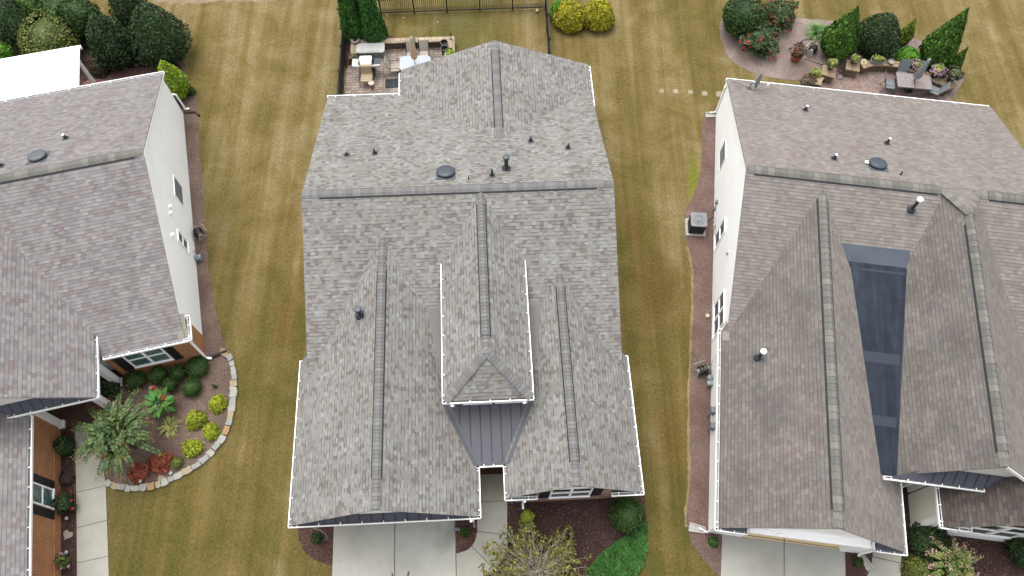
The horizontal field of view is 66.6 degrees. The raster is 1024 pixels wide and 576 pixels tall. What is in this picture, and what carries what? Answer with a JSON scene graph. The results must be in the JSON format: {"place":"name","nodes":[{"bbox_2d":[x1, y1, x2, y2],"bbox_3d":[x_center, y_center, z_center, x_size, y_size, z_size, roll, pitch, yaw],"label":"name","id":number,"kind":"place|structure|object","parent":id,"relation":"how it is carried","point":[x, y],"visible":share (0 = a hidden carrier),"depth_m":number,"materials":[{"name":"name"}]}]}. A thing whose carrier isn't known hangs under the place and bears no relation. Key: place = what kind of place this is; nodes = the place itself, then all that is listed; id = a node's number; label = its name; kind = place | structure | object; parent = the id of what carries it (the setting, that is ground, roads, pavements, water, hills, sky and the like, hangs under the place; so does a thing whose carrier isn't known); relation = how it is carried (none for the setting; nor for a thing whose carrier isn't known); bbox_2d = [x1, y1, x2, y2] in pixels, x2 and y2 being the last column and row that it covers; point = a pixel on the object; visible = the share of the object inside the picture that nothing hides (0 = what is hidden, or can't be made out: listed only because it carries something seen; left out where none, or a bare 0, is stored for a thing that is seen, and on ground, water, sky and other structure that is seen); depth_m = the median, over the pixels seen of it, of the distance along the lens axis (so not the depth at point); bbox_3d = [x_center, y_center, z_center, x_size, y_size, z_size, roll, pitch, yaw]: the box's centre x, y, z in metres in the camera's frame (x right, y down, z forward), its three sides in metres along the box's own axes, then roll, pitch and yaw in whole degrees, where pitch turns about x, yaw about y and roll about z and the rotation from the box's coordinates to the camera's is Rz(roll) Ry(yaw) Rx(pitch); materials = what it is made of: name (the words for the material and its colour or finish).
{"place":"outdoors","nodes":[
{"label":"outdoors","id":0,"kind":"place"},
{"bbox_2d":[59,370,122,427],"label":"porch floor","id":1,"kind":"structure","parent":0,"point":[75,413],"depth_m":32.72,"materials":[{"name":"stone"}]},
{"bbox_2d":[80,67,178,101],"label":"patio","id":2,"kind":"structure","parent":0,"point":[123,73],"depth_m":40.44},
{"bbox_2d":[79,57,182,109],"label":"mulch bed","id":3,"kind":"object","parent":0,"point":[83,76],"visible":0.11,"depth_m":40.62,"materials":[{"name":"brown soil"}]},
{"bbox_2d":[89,59,110,78],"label":"shrub","id":4,"kind":"object","parent":3,"relation":"on","point":[97,70],"visible":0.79,"depth_m":40.04,"materials":[{"name":"green plant"}]},
{"bbox_2d":[84,12,137,70],"bbox_3d":[-20.297,-12.592,39.260,2.736,3.478,2.339,-4,65,-2],"label":"holly tree","id":5,"kind":"object","parent":3,"relation":"on","point":[109,45],"visible":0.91,"depth_m":38.87,"materials":[{"name":"green plant"}]},
{"bbox_2d":[157,60,189,100],"bbox_3d":[-16.954,-10.436,38.746,1.452,2.622,1.517,18,66,8],"label":"lime shrub","id":6,"kind":"object","parent":3,"relation":"on","point":[176,82],"visible":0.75,"depth_m":38.51,"materials":[{"name":"green plant"}]},
{"bbox_2d":[153,0,274,4],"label":"bare soil","id":7,"kind":"structure","parent":0,"point":[181,2],"depth_m":42.65,"materials":[{"name":"brown soil"}]},
{"bbox_2d":[344,48,441,94],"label":"patio","id":8,"kind":"structure","parent":0,"point":[352,83],"depth_m":40.49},
{"bbox_2d":[351,55,380,74],"bbox_3d":[-7.444,-11.432,40.080,1.500,1.070,0.640,-2,65,-2],"label":"grill","id":9,"kind":"object","parent":8,"relation":"on","point":[367,60],"visible":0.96,"depth_m":39.75,"materials":[{"name":"metal"}]},
{"bbox_2d":[358,62,374,86],"bbox_3d":[-7.448,-10.910,39.894,0.720,1.049,0.787,-2,65,-2],"label":"lounge chair","id":10,"kind":"object","parent":8,"relation":"on","point":[366,75],"visible":1,"depth_m":39.86,"materials":[{"name":"beige fabric"}]},
{"bbox_2d":[356,43,385,58],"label":"storage box","id":11,"kind":"object","parent":8,"relation":"on","point":[376,50],"visible":0.91,"depth_m":40.61,"materials":[{"name":"grey plastic"}]},
{"bbox_2d":[348,36,454,65],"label":"retaining wall","id":12,"kind":"structure","parent":8,"relation":"on","point":[399,43],"depth_m":40.90,"materials":[{"name":"beige stone"}]},
{"bbox_2d":[399,55,430,69],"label":"patio table","id":13,"kind":"object","parent":8,"relation":"on","point":[406,61],"visible":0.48,"depth_m":40.09,"materials":[{"name":"white glass"}]},
{"bbox_2d":[332,521,455,575],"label":"driveway","id":14,"kind":"structure","parent":0,"point":[424,548],"depth_m":30.49,"materials":[{"name":"concrete"}]},
{"bbox_2d":[480,474,504,501],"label":"porch floor","id":15,"kind":"structure","parent":0,"point":[491,487],"depth_m":31.54,"materials":[{"name":"concrete"}]},
{"bbox_2d":[3,0,1023,575],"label":"lawn","id":16,"kind":"structure","parent":0,"point":[263,76],"depth_m":37.66,"materials":[{"name":"plant"}]},
{"bbox_2d":[61,427,75,575],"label":"mulch strip","id":17,"kind":"object","parent":16,"relation":"on","point":[68,544],"visible":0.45,"depth_m":30.82,"materials":[{"name":"brown soil"}]},
{"bbox_2d":[52,552,69,569],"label":"rose bush","id":18,"kind":"object","parent":17,"relation":"on","point":[65,563],"visible":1,"depth_m":29.80,"materials":[{"name":"green plant"}]},
{"bbox_2d":[51,489,76,515],"bbox_3d":[-17.646,8.433,30.696,1.026,1.024,0.981,-17,66,-8],"label":"rose bush","id":19,"kind":"object","parent":17,"relation":"on","point":[62,502],"visible":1,"depth_m":30.50,"materials":[{"name":"green plant"}]},
{"bbox_2d":[53,436,75,455],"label":"shrub","id":20,"kind":"object","parent":17,"relation":"on","point":[63,445],"visible":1,"depth_m":31.47,"materials":[{"name":"green plant"}]},
{"bbox_2d":[59,471,75,486],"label":"shrub","id":21,"kind":"object","parent":17,"relation":"on","point":[66,478],"visible":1,"depth_m":31.34,"materials":[{"name":"purple plant"}]},
{"bbox_2d":[75,424,108,575],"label":"walkway","id":22,"kind":"structure","parent":16,"relation":"on","point":[92,538],"depth_m":30.92,"materials":[{"name":"concrete"}]},
{"bbox_2d":[0,71,211,575],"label":"house","id":23,"kind":"structure","parent":16,"relation":"on","point":[98,273],"depth_m":31.28,"materials":[{"name":"grey"}]},
{"bbox_2d":[33,482,54,509],"bbox_3d":[-17.966,7.956,29.881,0.075,1.640,0.840,-12,65,-6],"label":"window","id":24,"kind":"structure","parent":23,"relation":"in","point":[43,495],"depth_m":29.91,"materials":[{"name":"white glass"}]},
{"bbox_2d":[122,348,173,368],"bbox_3d":[-15.088,2.854,32.251,1.620,1.610,0.075,-12,65,-6],"label":"window","id":25,"kind":"structure","parent":23,"relation":"in","point":[157,356],"depth_m":32.44,"materials":[{"name":"white glass"}]},
{"bbox_2d":[0,17,228,356],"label":"mulch bed","id":26,"kind":"object","parent":16,"relation":"on","point":[214,342],"visible":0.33,"depth_m":36.94,"materials":[{"name":"brown soil"}]},
{"bbox_2d":[0,41,14,58],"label":"shrub","id":27,"kind":"object","parent":26,"relation":"on","point":[6,49],"visible":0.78,"depth_m":40.09,"materials":[{"name":"green plant"}]},
{"bbox_2d":[0,0,37,48],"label":"shrub","id":28,"kind":"object","parent":26,"relation":"on","point":[12,15],"visible":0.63,"depth_m":39.64,"materials":[{"name":"green plant"}]},
{"bbox_2d":[9,0,43,18],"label":"shrub","id":29,"kind":"object","parent":26,"relation":"on","point":[29,6],"visible":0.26,"depth_m":39.97,"materials":[{"name":"green plant"}]},
{"bbox_2d":[13,8,82,54],"bbox_3d":[-23.895,-12.959,40.181,3.893,2.064,3.306,27,67,12],"label":"shrub","id":30,"kind":"object","parent":26,"relation":"on","point":[44,33],"visible":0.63,"depth_m":39.47,"materials":[{"name":"green plant"}]},
{"bbox_2d":[0,45,95,99],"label":"patio cover","id":31,"kind":"object","parent":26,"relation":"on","point":[38,72],"visible":0.98,"depth_m":37.22,"materials":[{"name":"white"}]},
{"bbox_2d":[37,0,81,22],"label":"shrub","id":32,"kind":"object","parent":26,"relation":"on","point":[49,4],"visible":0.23,"depth_m":39.92,"materials":[{"name":"green plant"}]},
{"bbox_2d":[55,0,106,42],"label":"shrub","id":33,"kind":"object","parent":26,"relation":"on","point":[76,14],"visible":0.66,"depth_m":39.56,"materials":[{"name":"green plant"}]},
{"bbox_2d":[108,0,148,31],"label":"holly tree","id":34,"kind":"object","parent":26,"relation":"on","point":[122,10],"visible":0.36,"depth_m":39.58,"materials":[{"name":"green plant"}]},
{"bbox_2d":[126,2,192,69],"bbox_3d":[-18.035,-12.979,39.361,3.098,3.666,3.224,41,71,17],"label":"holly tree","id":35,"kind":"object","parent":26,"relation":"on","point":[158,36],"visible":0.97,"depth_m":38.91,"materials":[{"name":"green plant"}]},
{"bbox_2d":[89,355,231,485],"bbox_3d":[-14.933,5.440,32.670,6.286,0.001,5.830,0,65,0],"label":"garden bed","id":36,"kind":"object","parent":16,"relation":"on","point":[218,374],"visible":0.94,"depth_m":32.67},
{"bbox_2d":[100,376,120,396],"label":"shrub","id":37,"kind":"object","parent":36,"relation":"on","point":[107,388],"visible":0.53,"depth_m":32.54,"materials":[{"name":"green plant"}]},
{"bbox_2d":[67,385,168,479],"bbox_3d":[-15.520,5.777,31.018,4.042,2.720,3.985,0,65,0],"label":"crape myrtle","id":38,"kind":"object","parent":36,"relation":"on","point":[115,427],"visible":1,"depth_m":30.20,"materials":[{"name":"green plant"}]},
{"bbox_2d":[122,370,145,390],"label":"boxwood","id":39,"kind":"object","parent":36,"relation":"on","point":[133,380],"visible":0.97,"depth_m":32.89,"materials":[{"name":"green plant"}]},
{"bbox_2d":[126,462,151,484],"bbox_3d":[-15.079,7.420,31.497,0.975,0.487,0.866,-41,71,-18],"label":"stonecrop","id":40,"kind":"object","parent":36,"relation":"on","point":[141,471],"visible":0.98,"depth_m":31.43,"materials":[{"name":"red plant"}]},
{"bbox_2d":[147,365,168,385],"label":"boxwood","id":41,"kind":"object","parent":36,"relation":"on","point":[157,375],"visible":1,"depth_m":32.98,"materials":[{"name":"green plant"}]},
{"bbox_2d":[141,385,175,418],"bbox_3d":[-14.546,4.781,32.253,1.257,1.357,1.328,0,65,0],"label":"canna","id":42,"kind":"object","parent":36,"relation":"on","point":[154,397],"visible":0.91,"depth_m":32.13,"materials":[{"name":"green plant"}]},
{"bbox_2d":[147,451,174,476],"bbox_3d":[-14.382,7.098,31.663,1.030,0.476,1.076,13,65,6],"label":"stonecrop","id":43,"kind":"object","parent":36,"relation":"on","point":[156,463],"visible":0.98,"depth_m":31.59,"materials":[{"name":"red plant"}]},
{"bbox_2d":[156,415,181,439],"bbox_3d":[-14.176,5.743,32.337,1.009,0.372,1.042,26,67,11],"label":"yucca","id":44,"kind":"object","parent":36,"relation":"on","point":[168,423],"visible":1,"depth_m":32.36,"materials":[{"name":"green plant"}]},
{"bbox_2d":[161,377,177,391],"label":"boxwood","id":45,"kind":"object","parent":36,"relation":"on","point":[170,383],"visible":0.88,"depth_m":32.81,"materials":[{"name":"green plant"}]},
{"bbox_2d":[168,364,185,380],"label":"boxwood","id":46,"kind":"object","parent":36,"relation":"on","point":[177,372],"visible":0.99,"depth_m":33.04,"materials":[{"name":"green plant"}]},
{"bbox_2d":[180,376,201,396],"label":"boxwood","id":47,"kind":"object","parent":36,"relation":"on","point":[191,386],"visible":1,"depth_m":32.78,"materials":[{"name":"green plant"}]},
{"bbox_2d":[181,438,203,458],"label":"gold thread shrub","id":48,"kind":"object","parent":36,"relation":"on","point":[193,448],"visible":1,"depth_m":31.83,"materials":[{"name":"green plant"}]},
{"bbox_2d":[185,409,208,431],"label":"gold thread shrub","id":49,"kind":"object","parent":36,"relation":"on","point":[194,420],"visible":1,"depth_m":32.33,"materials":[{"name":"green plant"}]},
{"bbox_2d":[185,355,209,378],"bbox_3d":[-13.429,3.381,33.330,1.090,0.657,1.042,18,66,8],"label":"boxwood","id":50,"kind":"object","parent":36,"relation":"on","point":[196,366],"visible":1,"depth_m":33.17,"materials":[{"name":"green plant"}]},
{"bbox_2d":[202,422,220,440],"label":"gold thread shrub","id":51,"kind":"object","parent":36,"relation":"on","point":[210,430],"visible":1,"depth_m":32.13,"materials":[{"name":"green plant"}]},
{"bbox_2d":[209,393,227,413],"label":"gold thread shrub","id":52,"kind":"object","parent":36,"relation":"on","point":[217,403],"visible":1,"depth_m":32.62,"materials":[{"name":"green plant"}]},
{"bbox_2d":[297,526,333,564],"bbox_3d":[-7.768,9.825,30.667,1.648,0.001,2.036,0,65,0],"label":"mulch bed","id":53,"kind":"object","parent":16,"relation":"on","point":[322,551],"visible":0.59,"depth_m":30.56,"materials":[{"name":"brown soil"}]},
{"bbox_2d":[336,28,346,94],"bbox_3d":[-8.739,-12.043,40.235,0.128,1.410,6.668,-2,65,-1],"label":"metal fence","id":54,"kind":"object","parent":16,"relation":"on","point":[342,63],"visible":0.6,"depth_m":39.88,"materials":[{"name":"black metal"}]},
{"bbox_2d":[345,35,392,67],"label":"mulch strip","id":55,"kind":"object","parent":16,"relation":"on","point":[348,47],"visible":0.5,"depth_m":41.19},
{"bbox_2d":[336,0,361,44],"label":"arborvitae","id":56,"kind":"object","parent":55,"relation":"on","point":[348,11],"visible":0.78,"depth_m":39.74,"materials":[{"name":"green plant"}]},
{"bbox_2d":[358,0,388,42],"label":"arborvitae","id":57,"kind":"object","parent":55,"relation":"on","point":[373,27],"visible":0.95,"depth_m":39.84,"materials":[{"name":"green plant"}]},
{"bbox_2d":[375,0,544,13],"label":"metal fence","id":58,"kind":"object","parent":16,"relation":"on","point":[461,8],"visible":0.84,"depth_m":42.21,"materials":[{"name":"black metal"}]},
{"bbox_2d":[456,519,476,552],"bbox_3d":[-1.825,9.688,30.761,0.917,0.001,1.491,0,65,0],"label":"mulch bed","id":59,"kind":"object","parent":16,"relation":"on","point":[463,544],"visible":0.73,"depth_m":30.70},
{"bbox_2d":[288,40,644,528],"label":"house","id":60,"kind":"structure","parent":16,"relation":"on","point":[462,309],"depth_m":30.28,"materials":[{"name":"grey"}]},
{"bbox_2d":[549,487,593,498],"bbox_3d":[2.252,7.831,29.811,1.620,1.790,0.075,-2,65,-2],"label":"window","id":61,"kind":"structure","parent":60,"relation":"in","point":[572,492],"depth_m":29.80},
{"bbox_2d":[456,466,506,575],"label":"walkway","id":62,"kind":"structure","parent":16,"relation":"on","point":[492,520],"depth_m":30.66,"materials":[{"name":"concrete"}]},
{"bbox_2d":[544,0,550,54],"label":"metal fence","id":63,"kind":"object","parent":16,"relation":"on","point":[547,27],"visible":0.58,"depth_m":40.91,"materials":[{"name":"black metal"}]},
{"bbox_2d":[488,492,645,575],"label":"mulch bed","id":64,"kind":"object","parent":16,"relation":"on","point":[596,533],"visible":0.37,"depth_m":30.95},
{"bbox_2d":[478,513,590,575],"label":"bare shrub","id":65,"kind":"object","parent":64,"relation":"on","point":[524,567],"visible":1,"depth_m":29.69,"materials":[{"name":"plant"}]},
{"bbox_2d":[587,521,648,575],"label":"juniper groundcover","id":66,"kind":"object","parent":64,"relation":"on","point":[624,555],"visible":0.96,"depth_m":30.28,"materials":[{"name":"green plant"}]},
{"bbox_2d":[608,496,645,533],"bbox_3d":[4.497,8.855,30.503,1.492,1.403,1.499,-39,71,-17],"label":"holly shrub","id":67,"kind":"object","parent":64,"relation":"on","point":[627,513],"visible":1,"depth_m":30.13,"materials":[{"name":"green plant"}]},
{"bbox_2d":[552,0,585,33],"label":"gold cypress","id":68,"kind":"object","parent":16,"relation":"on","point":[569,17],"visible":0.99,"depth_m":41.25,"materials":[{"name":"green plant"}]},
{"bbox_2d":[583,0,616,31],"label":"gold cypress","id":69,"kind":"object","parent":16,"relation":"on","point":[599,15],"visible":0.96,"depth_m":41.23,"materials":[{"name":"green plant"}]},
{"bbox_2d":[684,247,693,526],"bbox_3d":[7.699,3.793,33.676,0.504,0.001,12.727,5,65,2],"label":"dry edge","id":70,"kind":"object","parent":16,"relation":"on","point":[688,382],"visible":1,"depth_m":33.43,"materials":[{"name":"plant"}]},
{"bbox_2d":[685,115,721,575],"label":"mulch bed","id":71,"kind":"object","parent":16,"relation":"on","point":[701,248],"visible":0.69,"depth_m":34.16,"materials":[{"name":"brown soil"}]},
{"bbox_2d":[685,212,713,236],"bbox_3d":[8.830,-3.008,36.452,1.304,0.830,0.920,3,65,1],"label":"air conditioner","id":72,"kind":"object","parent":71,"relation":"on","point":[695,223],"visible":1,"depth_m":36.24,"materials":[{"name":"grey metal"}]},
{"bbox_2d":[692,360,709,379],"bbox_3d":[8.222,3.476,33.534,0.710,0.548,0.612,-18,66,-9],"label":"hose reel","id":73,"kind":"object","parent":71,"relation":"on","point":[702,369],"visible":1,"depth_m":33.39,"materials":[{"name":"beige plastic"}]},
{"bbox_2d":[719,17,964,98],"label":"garden bed","id":74,"kind":"object","parent":16,"relation":"on","point":[783,66],"visible":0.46,"depth_m":41.32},
{"bbox_2d":[721,0,767,37],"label":"holly shrub","id":75,"kind":"object","parent":74,"relation":"on","point":[738,16],"visible":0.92,"depth_m":40.62,"materials":[{"name":"green plant"}]},
{"bbox_2d":[732,16,781,60],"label":"rose bush","id":76,"kind":"object","parent":74,"relation":"on","point":[759,39],"visible":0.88,"depth_m":40.65,"materials":[{"name":"green plant"}]},
{"bbox_2d":[762,0,798,31],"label":"rose bush","id":77,"kind":"object","parent":74,"relation":"on","point":[781,14],"visible":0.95,"depth_m":41.34,"materials":[{"name":"green plant"}]},
{"bbox_2d":[788,42,808,62],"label":"potted plant","id":78,"kind":"object","parent":74,"relation":"on","point":[797,53],"visible":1,"depth_m":40.51,"materials":[{"name":"plant"}]},
{"bbox_2d":[798,73,818,86],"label":"flower bush","id":79,"kind":"object","parent":74,"relation":"on","point":[808,80],"visible":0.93,"depth_m":40.08,"materials":[{"name":"brown plant"}]},
{"bbox_2d":[819,5,860,60],"bbox_3d":[16.983,-13.105,39.898,2.089,3.552,2.122,29,68,12],"label":"cypress","id":80,"kind":"object","parent":74,"relation":"on","point":[839,38],"visible":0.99,"depth_m":39.73,"materials":[{"name":"green plant"}]},
{"bbox_2d":[857,12,901,57],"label":"holly shrub","id":81,"kind":"object","parent":74,"relation":"on","point":[878,36],"visible":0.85,"depth_m":40.05,"materials":[{"name":"green plant"}]},
{"bbox_2d":[896,19,915,46],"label":"cypress","id":82,"kind":"object","parent":74,"relation":"on","point":[907,32],"visible":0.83,"depth_m":40.81,"materials":[{"name":"green plant"}]},
{"bbox_2d":[894,46,921,61],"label":"lime shrub","id":83,"kind":"object","parent":74,"relation":"on","point":[909,52],"visible":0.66,"depth_m":40.53,"materials":[{"name":"green plant"}]},
{"bbox_2d":[918,7,969,70],"bbox_3d":[22.017,-12.648,39.412,1.859,4.115,2.092,-8,65,-4],"label":"cypress","id":84,"kind":"object","parent":74,"relation":"on","point":[942,43],"visible":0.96,"depth_m":39.22,"materials":[{"name":"green plant"}]},
{"bbox_2d":[944,47,968,77],"bbox_3d":[22.785,-11.585,39.905,0.802,2.218,0.905,21,66,9],"label":"cypress","id":85,"kind":"object","parent":74,"relation":"on","point":[959,59],"visible":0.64,"depth_m":39.65,"materials":[{"name":"green plant"}]},
{"bbox_2d":[845,552,872,575],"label":"mulch bed","id":86,"kind":"object","parent":16,"relation":"on","point":[851,569],"visible":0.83,"depth_m":30.36,"materials":[{"name":"brown soil"}]},
{"bbox_2d":[699,78,1023,556],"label":"house","id":87,"kind":"structure","parent":16,"relation":"on","point":[867,352],"depth_m":30.10,"materials":[{"name":"grey"}]},
{"bbox_2d":[712,289,724,339],"bbox_3d":[8.852,1.123,33.425,0.075,1.830,1.620,7,65,3],"label":"window","id":88,"kind":"structure","parent":87,"relation":"in","point":[719,306],"depth_m":33.45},
{"bbox_2d":[714,217,725,251],"bbox_3d":[9.359,-2.427,35.187,0.075,1.850,0.790,7,65,3],"label":"window","id":89,"kind":"structure","parent":87,"relation":"in","point":[720,232],"depth_m":35.12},
{"bbox_2d":[742,533,838,548],"bbox_3d":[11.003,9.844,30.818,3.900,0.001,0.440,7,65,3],"label":"garage door","id":90,"kind":"structure","parent":87,"relation":"in","point":[801,541],"depth_m":30.75,"materials":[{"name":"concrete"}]},
{"bbox_2d":[959,526,1009,535],"bbox_3d":[17.840,9.132,29.469,0.960,1.810,0.075,7,65,3],"label":"window","id":91,"kind":"structure","parent":87,"relation":"in","point":[982,531],"depth_m":29.45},
{"bbox_2d":[985,528,1023,538],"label":"window","id":92,"kind":"structure","parent":87,"relation":"in","point":[1010,533],"depth_m":29.66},
{"bbox_2d":[867,552,900,575],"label":"walkway","id":93,"kind":"structure","parent":16,"relation":"on","point":[882,567],"depth_m":30.39,"materials":[{"name":"concrete"}]},
{"bbox_2d":[901,486,1023,575],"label":"mulch bed","id":94,"kind":"object","parent":16,"relation":"on","point":[995,560],"depth_m":30.62,"materials":[{"name":"brown soil"}]},
{"bbox_2d":[900,552,936,575],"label":"shrub","id":95,"kind":"object","parent":94,"relation":"on","point":[915,565],"visible":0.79,"depth_m":29.91,"materials":[{"name":"green plant"}]},
{"bbox_2d":[907,521,950,562],"bbox_3d":[16.204,9.807,30.280,1.648,1.197,1.643,-23,67,-11],"label":"holly shrub","id":96,"kind":"object","parent":94,"relation":"on","point":[920,539],"visible":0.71,"depth_m":29.98,"materials":[{"name":"green plant"}]},
{"bbox_2d":[924,533,983,575],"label":"crape myrtle","id":97,"kind":"object","parent":94,"relation":"on","point":[954,562],"visible":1,"depth_m":29.02,"materials":[{"name":"green plant"}]},
{"bbox_2d":[1003,537,1023,567],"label":"holly shrub","id":98,"kind":"object","parent":94,"relation":"on","point":[1014,547],"visible":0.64,"depth_m":29.95,"materials":[{"name":"green plant"}]},
{"bbox_2d":[721,534,845,575],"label":"driveway","id":99,"kind":"structure","parent":0,"point":[745,556],"depth_m":30.47,"materials":[{"name":"concrete"}]},
{"bbox_2d":[802,20,825,41],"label":"fan palm","id":100,"kind":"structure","parent":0,"point":[816,29],"depth_m":41.86,"materials":[{"name":"green plant"}]},
{"bbox_2d":[820,72,952,101],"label":"patio","id":101,"kind":"structure","parent":0,"point":[868,82],"depth_m":40.51,"materials":[{"name":"beige stone"}]},
{"bbox_2d":[813,60,956,96],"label":"retaining wall","id":102,"kind":"structure","parent":101,"relation":"on","point":[849,70],"depth_m":40.38,"materials":[{"name":"beige stone"}]},
{"bbox_2d":[929,62,946,77],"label":"potted plant","id":103,"kind":"object","parent":102,"relation":"on","point":[937,70],"visible":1,"depth_m":39.63,"materials":[{"name":"pink plant"}]},
{"bbox_2d":[944,65,964,82],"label":"potted plant","id":104,"kind":"object","parent":102,"relation":"on","point":[954,74],"visible":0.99,"depth_m":39.43,"materials":[{"name":"green plant"}]},
{"bbox_2d":[894,72,932,96],"bbox_3d":[20.531,-10.422,40.124,1.760,0.703,0.960,6,65,2],"label":"patio table","id":105,"kind":"object","parent":101,"relation":"on","point":[906,80],"visible":0.98,"depth_m":39.79,"materials":[{"name":"grey tile"}]},
{"bbox_2d":[903,58,930,92],"bbox_3d":[20.538,-10.773,39.383,0.480,2.380,0.473,0,65,0],"label":"umbrella","id":106,"kind":"object","parent":101,"relation":"on","point":[919,72],"visible":0.94,"depth_m":39.14,"materials":[{"name":"grey fabric"}]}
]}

